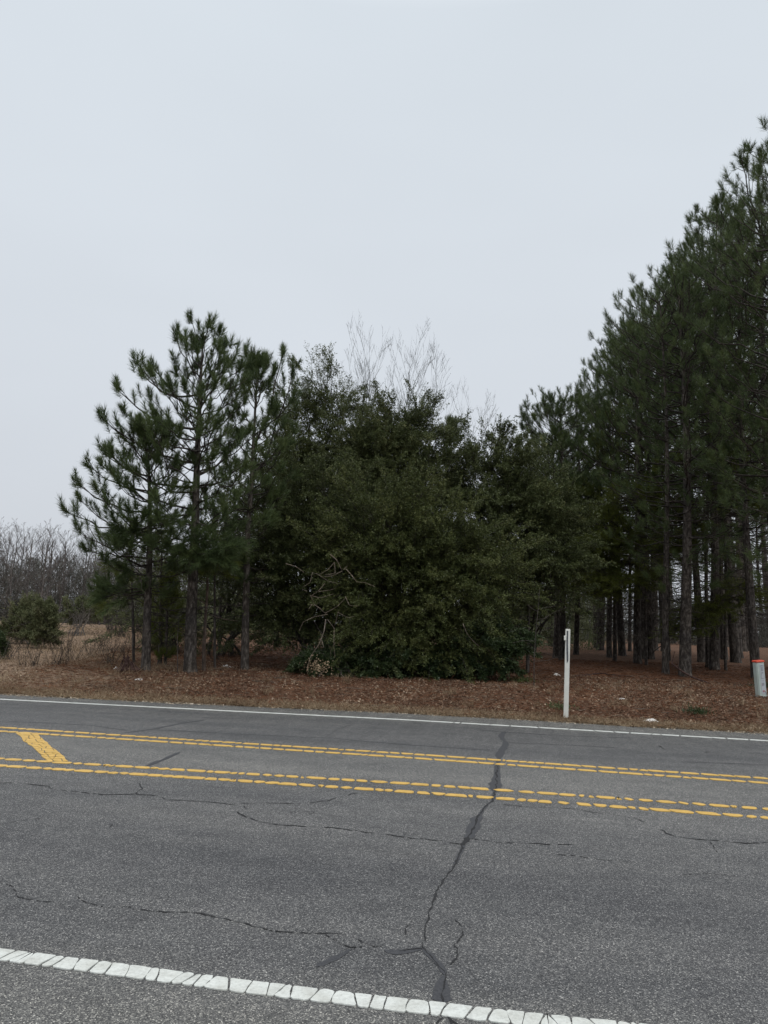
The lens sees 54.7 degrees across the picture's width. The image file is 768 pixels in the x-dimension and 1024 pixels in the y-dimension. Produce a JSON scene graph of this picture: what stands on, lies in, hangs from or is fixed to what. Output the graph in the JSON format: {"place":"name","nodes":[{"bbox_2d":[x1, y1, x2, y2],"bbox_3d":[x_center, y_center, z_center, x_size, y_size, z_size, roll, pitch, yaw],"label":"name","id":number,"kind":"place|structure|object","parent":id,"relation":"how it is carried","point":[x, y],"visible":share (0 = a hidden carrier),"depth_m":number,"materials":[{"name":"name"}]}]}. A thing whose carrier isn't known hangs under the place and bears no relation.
{"place":"outdoors","nodes":[
{"label":"outdoors","id":0,"kind":"place"},
{"bbox_2d":[0,694,767,1023],"bbox_3d":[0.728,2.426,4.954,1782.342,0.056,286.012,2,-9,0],"label":"road","id":1,"kind":"structure","parent":0,"point":[196,864],"depth_m":4.95,"materials":[{"name":"asphalt"}]},
{"bbox_2d":[0,693,767,734],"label":"edge grit","id":2,"kind":"object","parent":1,"relation":"on","point":[555,721],"visible":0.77,"depth_m":13.87,"materials":[{"name":"gravel"}]},
{"bbox_2d":[0,618,767,732],"bbox_3d":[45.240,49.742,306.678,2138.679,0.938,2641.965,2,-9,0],"label":"ground","id":3,"kind":"structure","parent":0,"point":[591,654],"depth_m":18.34,"materials":[{"name":"plant"}]},
{"bbox_2d":[0,629,17,659],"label":"leafy shrub","id":4,"kind":"object","parent":3,"relation":"on","point":[3,641],"visible":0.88,"depth_m":20.91,"materials":[{"name":"green plant"}]},
{"bbox_2d":[3,638,25,659],"bbox_3d":[-10.485,3.820,20.980,0.690,0.695,0.812,5,-9,-21],"label":"brush","id":5,"kind":"object","parent":3,"relation":"on","point":[10,648],"visible":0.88,"depth_m":20.90,"materials":[{"name":"plant"}]},
{"bbox_2d":[0,526,32,617],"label":"bare tree","id":6,"kind":"object","parent":3,"relation":"on","point":[10,561],"visible":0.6,"depth_m":73.15,"materials":[{"name":"plant"}]},
{"bbox_2d":[0,522,38,607],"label":"bare tree","id":7,"kind":"object","parent":3,"relation":"on","point":[11,571],"visible":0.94,"depth_m":67.75,"materials":[{"name":"plant"}]},
{"bbox_2d":[0,519,41,591],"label":"bare tree","id":8,"kind":"object","parent":3,"relation":"on","point":[21,546],"visible":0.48,"depth_m":85.62,"materials":[{"name":"plant"}]},
{"bbox_2d":[0,590,46,643],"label":"cedar bush","id":9,"kind":"object","parent":3,"relation":"on","point":[24,603],"visible":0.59,"depth_m":27.85,"materials":[{"name":"green plant"}]},
{"bbox_2d":[12,530,45,595],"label":"bare tree","id":10,"kind":"object","parent":3,"relation":"on","point":[26,559],"visible":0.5,"depth_m":75.57,"materials":[{"name":"plant"}]},
{"bbox_2d":[11,525,52,597],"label":"bare tree","id":11,"kind":"object","parent":3,"relation":"on","point":[23,572],"visible":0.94,"depth_m":66.90,"materials":[{"name":"plant"}]},
{"bbox_2d":[16,637,47,665],"bbox_3d":[-8.942,3.490,18.853,0.761,0.813,0.925,2,-9,0],"label":"brush","id":12,"kind":"object","parent":3,"relation":"on","point":[34,661],"visible":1,"depth_m":18.73,"materials":[{"name":"plant"}]},
{"bbox_2d":[24,529,58,600],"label":"bare tree","id":13,"kind":"object","parent":3,"relation":"on","point":[41,575],"visible":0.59,"depth_m":68.94,"materials":[{"name":"plant"}]},
{"bbox_2d":[5,593,83,647],"bbox_3d":[-12.030,4.146,26.254,2.678,2.747,2.212,0,-9,11],"label":"cedar bush","id":14,"kind":"object","parent":3,"relation":"on","point":[45,612],"visible":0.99,"depth_m":26.08,"materials":[{"name":"green plant"}]},
{"bbox_2d":[18,520,71,597],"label":"bare tree","id":15,"kind":"object","parent":3,"relation":"on","point":[57,561],"visible":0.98,"depth_m":66.16,"materials":[{"name":"plant"}]},
{"bbox_2d":[30,528,70,599],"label":"bare tree","id":16,"kind":"object","parent":3,"relation":"on","point":[49,566],"visible":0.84,"depth_m":68.00,"materials":[{"name":"plant"}]},
{"bbox_2d":[34,525,75,604],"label":"bare tree","id":17,"kind":"object","parent":3,"relation":"on","point":[54,565],"visible":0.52,"depth_m":74.86,"materials":[{"name":"plant"}]},
{"bbox_2d":[37,529,80,618],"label":"bare tree","id":18,"kind":"object","parent":3,"relation":"on","point":[65,547],"visible":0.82,"depth_m":70.15,"materials":[{"name":"plant"}]},
{"bbox_2d":[43,631,74,665],"bbox_3d":[-8.630,3.580,19.582,0.855,0.918,0.979,6,-10,-24],"label":"brush","id":19,"kind":"object","parent":3,"relation":"on","point":[61,652],"visible":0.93,"depth_m":19.55,"materials":[{"name":"plant"}]},
{"bbox_2d":[48,529,80,621],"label":"bare tree","id":20,"kind":"object","parent":3,"relation":"on","point":[66,559],"visible":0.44,"depth_m":79.25,"materials":[{"name":"plant"}]},
{"bbox_2d":[57,630,96,659],"bbox_3d":[-8.951,3.846,21.729,1.103,0.987,1.185,-5,-11,38],"label":"brush","id":21,"kind":"object","parent":3,"relation":"on","point":[73,647],"visible":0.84,"depth_m":21.64,"materials":[{"name":"plant"}]},
{"bbox_2d":[69,538,97,598],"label":"bare tree","id":22,"kind":"object","parent":3,"relation":"on","point":[74,587],"visible":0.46,"depth_m":74.33,"materials":[{"name":"plant"}]},
{"bbox_2d":[57,586,111,635],"bbox_3d":[-14.488,4.819,34.891,2.449,3.220,3.657,0,-9,10],"label":"leafy shrub","id":23,"kind":"object","parent":3,"relation":"on","point":[76,615],"visible":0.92,"depth_m":35.19,"materials":[{"name":"green plant"}]},
{"bbox_2d":[71,531,105,623],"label":"bare tree","id":24,"kind":"object","parent":3,"relation":"on","point":[89,566],"visible":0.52,"depth_m":68.10,"materials":[{"name":"plant"}]},
{"bbox_2d":[79,636,105,657],"bbox_3d":[-8.887,4.094,22.765,0.806,0.728,0.894,2,-9,0],"label":"brush","id":25,"kind":"object","parent":3,"relation":"on","point":[92,647],"visible":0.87,"depth_m":22.71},
{"bbox_2d":[91,630,125,662],"bbox_3d":[-7.629,3.723,20.720,1.063,1.000,1.027,-3,-10,32],"label":"brush","id":26,"kind":"object","parent":3,"relation":"on","point":[109,649],"visible":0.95,"depth_m":20.62,"materials":[{"name":"plant"}]},
{"bbox_2d":[99,595,122,631],"bbox_3d":[-13.821,4.851,37.810,2.365,2.532,2.025,2,-9,0],"label":"brush","id":27,"kind":"object","parent":3,"relation":"on","point":[108,626],"visible":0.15,"depth_m":37.65,"materials":[{"name":"grey plant"}]},
{"bbox_2d":[110,578,139,636],"bbox_3d":[-12.098,4.140,33.771,2.378,3.079,1.960,8,-10,-33],"label":"brush","id":28,"kind":"object","parent":3,"relation":"on","point":[120,634],"visible":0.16,"depth_m":33.57,"materials":[{"name":"grey plant"}]},
{"bbox_2d":[116,654,141,671],"bbox_3d":[-6.179,3.686,18.019,0.623,0.453,0.250,2,-9,0],"label":"weed","id":29,"kind":"object","parent":3,"relation":"on","point":[127,661],"visible":0.73,"depth_m":17.96,"materials":[{"name":"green plant"}]},
{"bbox_2d":[92,520,166,663],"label":"pine tree","id":30,"kind":"object","parent":3,"relation":"on","point":[99,606],"visible":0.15,"depth_m":21.02,"materials":[{"name":"green plant"}]},
{"bbox_2d":[0,548,273,627],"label":"woods","id":31,"kind":"object","parent":3,"relation":"on","point":[76,581],"visible":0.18,"depth_m":75.26,"materials":[{"name":"plant"}]},
{"bbox_2d":[56,412,223,671],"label":"pine tree","id":32,"kind":"object","parent":3,"relation":"on","point":[119,543],"visible":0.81,"depth_m":18.23,"materials":[{"name":"green plant"}]},
{"bbox_2d":[82,552,223,652],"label":"evergreen tree","id":33,"kind":"object","parent":3,"relation":"on","point":[124,614],"visible":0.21,"depth_m":26.22,"materials":[{"name":"green plant"}]},
{"bbox_2d":[140,529,183,664],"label":"pine tree","id":34,"kind":"object","parent":3,"relation":"on","point":[155,611],"visible":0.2,"depth_m":20.96,"materials":[{"name":"green plant"}]},
{"bbox_2d":[142,570,186,664],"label":"pine tree","id":35,"kind":"object","parent":3,"relation":"on","point":[165,653],"visible":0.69,"depth_m":20.65,"materials":[{"name":"green plant"}]},
{"bbox_2d":[92,307,274,672],"bbox_3d":[-5.053,-0.670,18.687,4.583,9.561,4.563,5,-9,-18],"label":"pine tree","id":36,"kind":"object","parent":3,"relation":"on","point":[224,551],"visible":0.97,"depth_m":18.23,"materials":[{"name":"green plant"}]},
{"bbox_2d":[186,524,234,671],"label":"slim tree","id":37,"kind":"object","parent":3,"relation":"on","point":[204,643],"visible":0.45,"depth_m":19.12,"materials":[{"name":"brown plant"}]},
{"bbox_2d":[178,526,244,668],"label":"pine tree","id":38,"kind":"object","parent":3,"relation":"on","point":[200,574],"visible":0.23,"depth_m":19.94,"materials":[{"name":"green plant"}]},
{"bbox_2d":[136,487,302,656],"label":"evergreen tree","id":39,"kind":"object","parent":3,"relation":"on","point":[225,627],"visible":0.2,"depth_m":25.36,"materials":[{"name":"green plant"}]},
{"bbox_2d":[200,454,246,646],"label":"pine tree","id":40,"kind":"object","parent":3,"relation":"on","point":[221,531],"visible":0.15,"depth_m":30.25,"materials":[{"name":"green plant"}]},
{"bbox_2d":[180,338,303,670],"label":"pine tree","id":41,"kind":"object","parent":3,"relation":"on","point":[259,360],"visible":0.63,"depth_m":20.25,"materials":[{"name":"green plant"}]},
{"bbox_2d":[198,441,399,667],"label":"evergreen tree","id":42,"kind":"object","parent":3,"relation":"on","point":[285,595],"visible":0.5,"depth_m":20.57,"materials":[{"name":"green plant"}]},
{"bbox_2d":[216,342,393,646],"bbox_3d":[-2.126,-0.561,24.265,6.741,10.983,4.929,2,-9,0],"label":"evergreen tree","id":43,"kind":"object","parent":3,"relation":"on","point":[311,402],"visible":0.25,"depth_m":24.05,"materials":[{"name":"green plant"}]},
{"bbox_2d":[288,554,374,677],"bbox_3d":[-1.348,2.470,17.752,2.014,2.951,0.908,6,-9,-22],"label":"dead branch","id":44,"kind":"object","parent":3,"relation":"on","point":[315,666],"visible":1,"depth_m":17.72,"materials":[{"name":"brown wood"}]},
{"bbox_2d":[265,615,428,679],"bbox_3d":[-0.975,3.925,19.054,4.204,2.513,2.502,3,-9,-8],"label":"evergreen shrub","id":45,"kind":"object","parent":3,"relation":"on","point":[385,665],"visible":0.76,"depth_m":18.62,"materials":[{"name":"green plant"}]},
{"bbox_2d":[315,316,390,630],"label":"bare sapling","id":46,"kind":"object","parent":3,"relation":"on","point":[362,362],"visible":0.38,"depth_m":26.10,"materials":[{"name":"plant"}]},
{"bbox_2d":[347,325,404,574],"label":"bare sapling","id":47,"kind":"object","parent":3,"relation":"on","point":[369,370],"visible":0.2,"depth_m":26.71,"materials":[{"name":"plant"}]},
{"bbox_2d":[0,687,767,732],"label":"edge thatch","id":48,"kind":"object","parent":3,"relation":"on","point":[365,707],"visible":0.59,"depth_m":13.93,"materials":[{"name":"brown plant"}]},
{"bbox_2d":[0,660,767,728],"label":"grass tufts","id":49,"kind":"object","parent":3,"relation":"on","point":[455,691],"visible":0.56,"depth_m":15.80,"materials":[{"name":"plant"}]},
{"bbox_2d":[13,658,765,723],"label":"fallen twigs","id":50,"kind":"object","parent":3,"relation":"on","point":[421,689],"visible":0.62,"depth_m":16.56,"materials":[{"name":"brown wood"}]},
{"bbox_2d":[310,377,482,594],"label":"evergreen tree","id":51,"kind":"object","parent":3,"relation":"on","point":[373,433],"visible":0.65,"depth_m":22.30,"materials":[{"name":"green plant"}]},
{"bbox_2d":[381,331,430,528],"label":"bare sapling","id":52,"kind":"object","parent":3,"relation":"on","point":[406,374],"visible":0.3,"depth_m":26.11,"materials":[{"name":"plant"}]},
{"bbox_2d":[197,579,617,650],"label":"back undergrowth","id":53,"kind":"object","parent":3,"relation":"on","point":[585,620],"visible":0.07,"depth_m":39.03,"materials":[{"name":"plant"}]},
{"bbox_2d":[391,321,445,509],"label":"bare sapling","id":54,"kind":"object","parent":3,"relation":"on","point":[416,371],"visible":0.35,"depth_m":25.54,"materials":[{"name":"plant"}]},
{"bbox_2d":[284,448,560,683],"bbox_3d":[1.036,1.498,20.179,7.459,6.535,4.671,2,-9,0],"label":"evergreen tree","id":55,"kind":"object","parent":3,"relation":"on","point":[433,574],"visible":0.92,"depth_m":19.16,"materials":[{"name":"green plant"}]},
{"bbox_2d":[403,339,456,541],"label":"bare sapling","id":56,"kind":"object","parent":3,"relation":"on","point":[432,349],"visible":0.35,"depth_m":25.59,"materials":[{"name":"plant"}]},
{"bbox_2d":[443,414,461,612],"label":"pine tree","id":57,"kind":"object","parent":3,"relation":"on","point":[448,417],"visible":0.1,"depth_m":27.69,"materials":[{"name":"green plant"}]},
{"bbox_2d":[447,380,495,553],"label":"bare sapling","id":58,"kind":"object","parent":3,"relation":"on","point":[471,419],"visible":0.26,"depth_m":27.36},
{"bbox_2d":[397,608,547,682],"bbox_3d":[2.173,3.639,19.366,4.222,2.395,2.604,2,-9,0],"label":"evergreen shrub","id":59,"kind":"object","parent":3,"relation":"on","point":[520,649],"visible":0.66,"depth_m":18.79,"materials":[{"name":"green plant"}]},
{"bbox_2d":[428,414,619,672],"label":"evergreen tree","id":60,"kind":"object","parent":3,"relation":"on","point":[532,498],"visible":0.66,"depth_m":21.94,"materials":[{"name":"green plant"}]},
{"bbox_2d":[509,673,544,683],"bbox_3d":[3.574,4.212,18.773,0.979,0.332,0.843,4,-9,-16],"label":"weed","id":61,"kind":"object","parent":3,"relation":"on","point":[521,679],"visible":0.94,"depth_m":18.74,"materials":[{"name":"green plant"}]},
{"bbox_2d":[464,576,594,651],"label":"evergreen tree","id":62,"kind":"object","parent":3,"relation":"on","point":[539,628],"visible":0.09,"depth_m":32.14,"materials":[{"name":"green plant"}]},
{"bbox_2d":[514,589,567,685],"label":"sapling","id":63,"kind":"object","parent":3,"relation":"on","point":[537,627],"visible":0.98,"depth_m":17.72,"materials":[{"name":"brown plant"}]},
{"bbox_2d":[510,403,597,657],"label":"pine tree","id":64,"kind":"object","parent":3,"relation":"on","point":[556,639],"visible":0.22,"depth_m":30.17,"materials":[{"name":"green plant"}]},
{"bbox_2d":[527,431,588,645],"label":"pine tree","id":65,"kind":"object","parent":3,"relation":"on","point":[570,546],"visible":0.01,"depth_m":43.46,"materials":[{"name":"green plant"}]},
{"bbox_2d":[522,384,600,624],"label":"pine tree","id":66,"kind":"object","parent":3,"relation":"on","point":[559,395],"visible":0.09,"depth_m":37.31,"materials":[{"name":"green plant"}]},
{"bbox_2d":[545,700,577,709],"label":"weed","id":67,"kind":"object","parent":3,"relation":"on","point":[559,705],"visible":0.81,"depth_m":14.64,"materials":[{"name":"green plant"}]},
{"bbox_2d":[536,427,594,659],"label":"pine tree","id":68,"kind":"object","parent":3,"relation":"on","point":[563,435],"visible":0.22,"depth_m":29.14,"materials":[{"name":"green plant"}]},
{"bbox_2d":[563,628,569,717],"bbox_3d":[3.387,3.148,13.819,0.114,1.978,0.129,2,-9,9],"label":"marker post","id":69,"kind":"object","parent":3,"relation":"on","point":[566,672],"visible":0.91,"depth_m":13.82,"materials":[{"name":"plastic"}]},
{"bbox_2d":[514,389,623,658],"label":"pine tree","id":70,"kind":"object","parent":3,"relation":"on","point":[554,430],"visible":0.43,"depth_m":30.33,"materials":[{"name":"green plant"}]},
{"bbox_2d":[541,382,627,654],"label":"pine tree","id":71,"kind":"object","parent":3,"relation":"on","point":[576,634],"visible":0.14,"depth_m":32.86,"materials":[{"name":"green plant"}]},
{"bbox_2d":[548,359,643,647],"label":"pine tree","id":72,"kind":"object","parent":3,"relation":"on","point":[580,386],"visible":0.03,"depth_m":42.25,"materials":[{"name":"green plant"}]},
{"bbox_2d":[550,400,662,660],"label":"pine tree","id":73,"kind":"object","parent":3,"relation":"on","point":[585,584],"visible":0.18,"depth_m":28.78,"materials":[{"name":"green plant"}]},
{"bbox_2d":[572,391,652,657],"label":"pine tree","id":74,"kind":"object","parent":3,"relation":"on","point":[609,631],"visible":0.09,"depth_m":31.06,"materials":[{"name":"green plant"}]},
{"bbox_2d":[571,381,663,649],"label":"pine tree","id":75,"kind":"object","parent":3,"relation":"on","point":[600,620],"visible":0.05,"depth_m":37.25,"materials":[{"name":"green plant"}]},
{"bbox_2d":[580,346,657,650],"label":"pine tree","id":76,"kind":"object","parent":3,"relation":"on","point":[585,374],"visible":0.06,"depth_m":37.11,"materials":[{"name":"green plant"}]},
{"bbox_2d":[478,585,767,647],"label":"thicket","id":77,"kind":"object","parent":3,"relation":"on","point":[761,641],"visible":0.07,"depth_m":73.69,"materials":[{"name":"plant"}]},
{"bbox_2d":[573,337,676,655],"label":"pine tree","id":78,"kind":"object","parent":3,"relation":"on","point":[621,645],"visible":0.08,"depth_m":32.93,"materials":[{"name":"green plant"}]},
{"bbox_2d":[565,304,697,663],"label":"pine tree","id":79,"kind":"object","parent":3,"relation":"on","point":[637,654],"visible":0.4,"depth_m":28.55,"materials":[{"name":"green plant"}]},
{"bbox_2d":[554,466,710,665],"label":"pine tree","id":80,"kind":"object","parent":3,"relation":"on","point":[612,582],"visible":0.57,"depth_m":26.22,"materials":[{"name":"green plant"}]},
{"bbox_2d":[566,297,705,658],"bbox_3d":[11.425,-1.394,31.895,6.718,15.454,6.233,-4,-11,35],"label":"pine tree","id":81,"kind":"object","parent":3,"relation":"on","point":[586,474],"visible":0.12,"depth_m":31.39,"materials":[{"name":"green plant"}]},
{"bbox_2d":[567,295,707,658],"bbox_3d":[10.348,-1.842,31.538,7.017,16.173,5.759,7,-10,-28],"label":"pine tree","id":82,"kind":"object","parent":3,"relation":"on","point":[649,628],"visible":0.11,"depth_m":31.15,"materials":[{"name":"green plant"}]},
{"bbox_2d":[599,319,702,650],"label":"pine tree","id":83,"kind":"object","parent":3,"relation":"on","point":[655,621],"visible":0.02,"depth_m":38.88,"materials":[{"name":"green plant"}]},
{"bbox_2d":[604,280,733,660],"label":"pine tree","id":84,"kind":"object","parent":3,"relation":"on","point":[643,297],"visible":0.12,"depth_m":31.20,"materials":[{"name":"green plant"}]},
{"bbox_2d":[601,275,737,650],"bbox_3d":[14.196,-2.968,39.406,9.028,20.762,9.118,2,-9,2],"label":"pine tree","id":85,"kind":"object","parent":3,"relation":"on","point":[622,307],"visible":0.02,"depth_m":39.19,"materials":[{"name":"green plant"}]},
{"bbox_2d":[592,263,758,674],"bbox_3d":[9.797,-1.466,24.519,5.933,13.675,4.869,8,-11,-36],"label":"pine tree","id":86,"kind":"object","parent":3,"relation":"on","point":[666,620],"visible":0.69,"depth_m":24.13,"materials":[{"name":"green plant"}]},
{"bbox_2d":[589,244,767,677],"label":"pine tree","id":87,"kind":"object","parent":3,"relation":"on","point":[684,575],"visible":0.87,"depth_m":23.34,"materials":[{"name":"green plant"}]},
{"bbox_2d":[600,279,760,661],"bbox_3d":[11.976,-2.185,30.793,7.280,16.779,5.974,5,-9,-16],"label":"pine tree","id":88,"kind":"object","parent":3,"relation":"on","point":[700,655],"visible":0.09,"depth_m":29.81,"materials":[{"name":"green plant"}]},
{"bbox_2d":[608,205,767,662],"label":"pine tree","id":89,"kind":"object","parent":3,"relation":"on","point":[734,649],"visible":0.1,"depth_m":30.18,"materials":[{"name":"green plant"}]},
{"bbox_2d":[615,208,767,657],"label":"pine tree","id":90,"kind":"object","parent":3,"relation":"on","point":[739,624],"visible":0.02,"depth_m":33.06,"materials":[{"name":"green plant"}]},
{"bbox_2d":[676,702,716,715],"bbox_3d":[6.058,3.830,14.440,0.948,0.295,0.710,2,-9,0],"label":"weed","id":91,"kind":"object","parent":3,"relation":"on","point":[698,710],"visible":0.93,"depth_m":14.38,"materials":[{"name":"green plant"}]},
{"bbox_2d":[630,211,767,677],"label":"pine tree","id":92,"kind":"object","parent":3,"relation":"on","point":[753,637],"visible":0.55,"depth_m":23.53,"materials":[{"name":"green plant"}]},
{"bbox_2d":[640,154,767,578],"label":"pine tree","id":93,"kind":"object","parent":3,"relation":"on","point":[706,438],"visible":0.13,"depth_m":28.42,"materials":[{"name":"green plant"}]},
{"bbox_2d":[642,395,767,667],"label":"pine tree","id":94,"kind":"object","parent":3,"relation":"on","point":[701,526],"visible":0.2,"depth_m":26.46,"materials":[{"name":"green plant"}]},
{"bbox_2d":[646,188,767,670],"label":"pine tree","id":95,"kind":"object","parent":3,"relation":"on","point":[714,662],"visible":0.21,"depth_m":27.06,"materials":[{"name":"green plant"}]},
{"bbox_2d":[647,535,767,670],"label":"pine tree","id":96,"kind":"object","parent":3,"relation":"on","point":[724,608],"visible":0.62,"depth_m":24.83,"materials":[{"name":"green plant"}]},
{"bbox_2d":[647,237,767,657],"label":"pine tree","id":97,"kind":"object","parent":3,"relation":"on","point":[662,267],"visible":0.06,"depth_m":33.81,"materials":[{"name":"green plant"}]},
{"bbox_2d":[648,189,767,659],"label":"pine tree","id":98,"kind":"object","parent":3,"relation":"on","point":[720,592],"visible":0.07,"depth_m":32.45,"materials":[{"name":"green plant"}]},
{"bbox_2d":[667,156,767,641],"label":"pine tree","id":99,"kind":"object","parent":3,"relation":"on","point":[741,249],"visible":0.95,"depth_m":20.86,"materials":[{"name":"green plant"}]},
{"bbox_2d":[693,137,767,518],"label":"pine tree","id":100,"kind":"object","parent":3,"relation":"on","point":[744,160],"visible":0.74,"depth_m":22.82,"materials":[{"name":"green plant"}]},
{"bbox_2d":[695,343,767,651],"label":"pine tree","id":101,"kind":"object","parent":3,"relation":"on","point":[744,641],"visible":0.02,"depth_m":45.10,"materials":[{"name":"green plant"}]},
{"bbox_2d":[709,374,766,650],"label":"pine tree","id":102,"kind":"object","parent":3,"relation":"on","point":[747,637],"visible":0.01,"depth_m":52.09,"materials":[{"name":"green plant"}]},
{"bbox_2d":[710,114,767,623],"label":"pine tree","id":103,"kind":"object","parent":3,"relation":"on","point":[764,126],"visible":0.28,"depth_m":25.26,"materials":[{"name":"green plant"}]},
{"bbox_2d":[752,660,767,696],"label":"utility marker","id":104,"kind":"object","parent":3,"relation":"on","point":[759,677],"visible":0.92,"depth_m":16.82,"materials":[{"name":"white plastic"}]},
{"bbox_2d":[0,0,767,634],"label":"sky","id":105,"kind":"structure","parent":0,"point":[489,174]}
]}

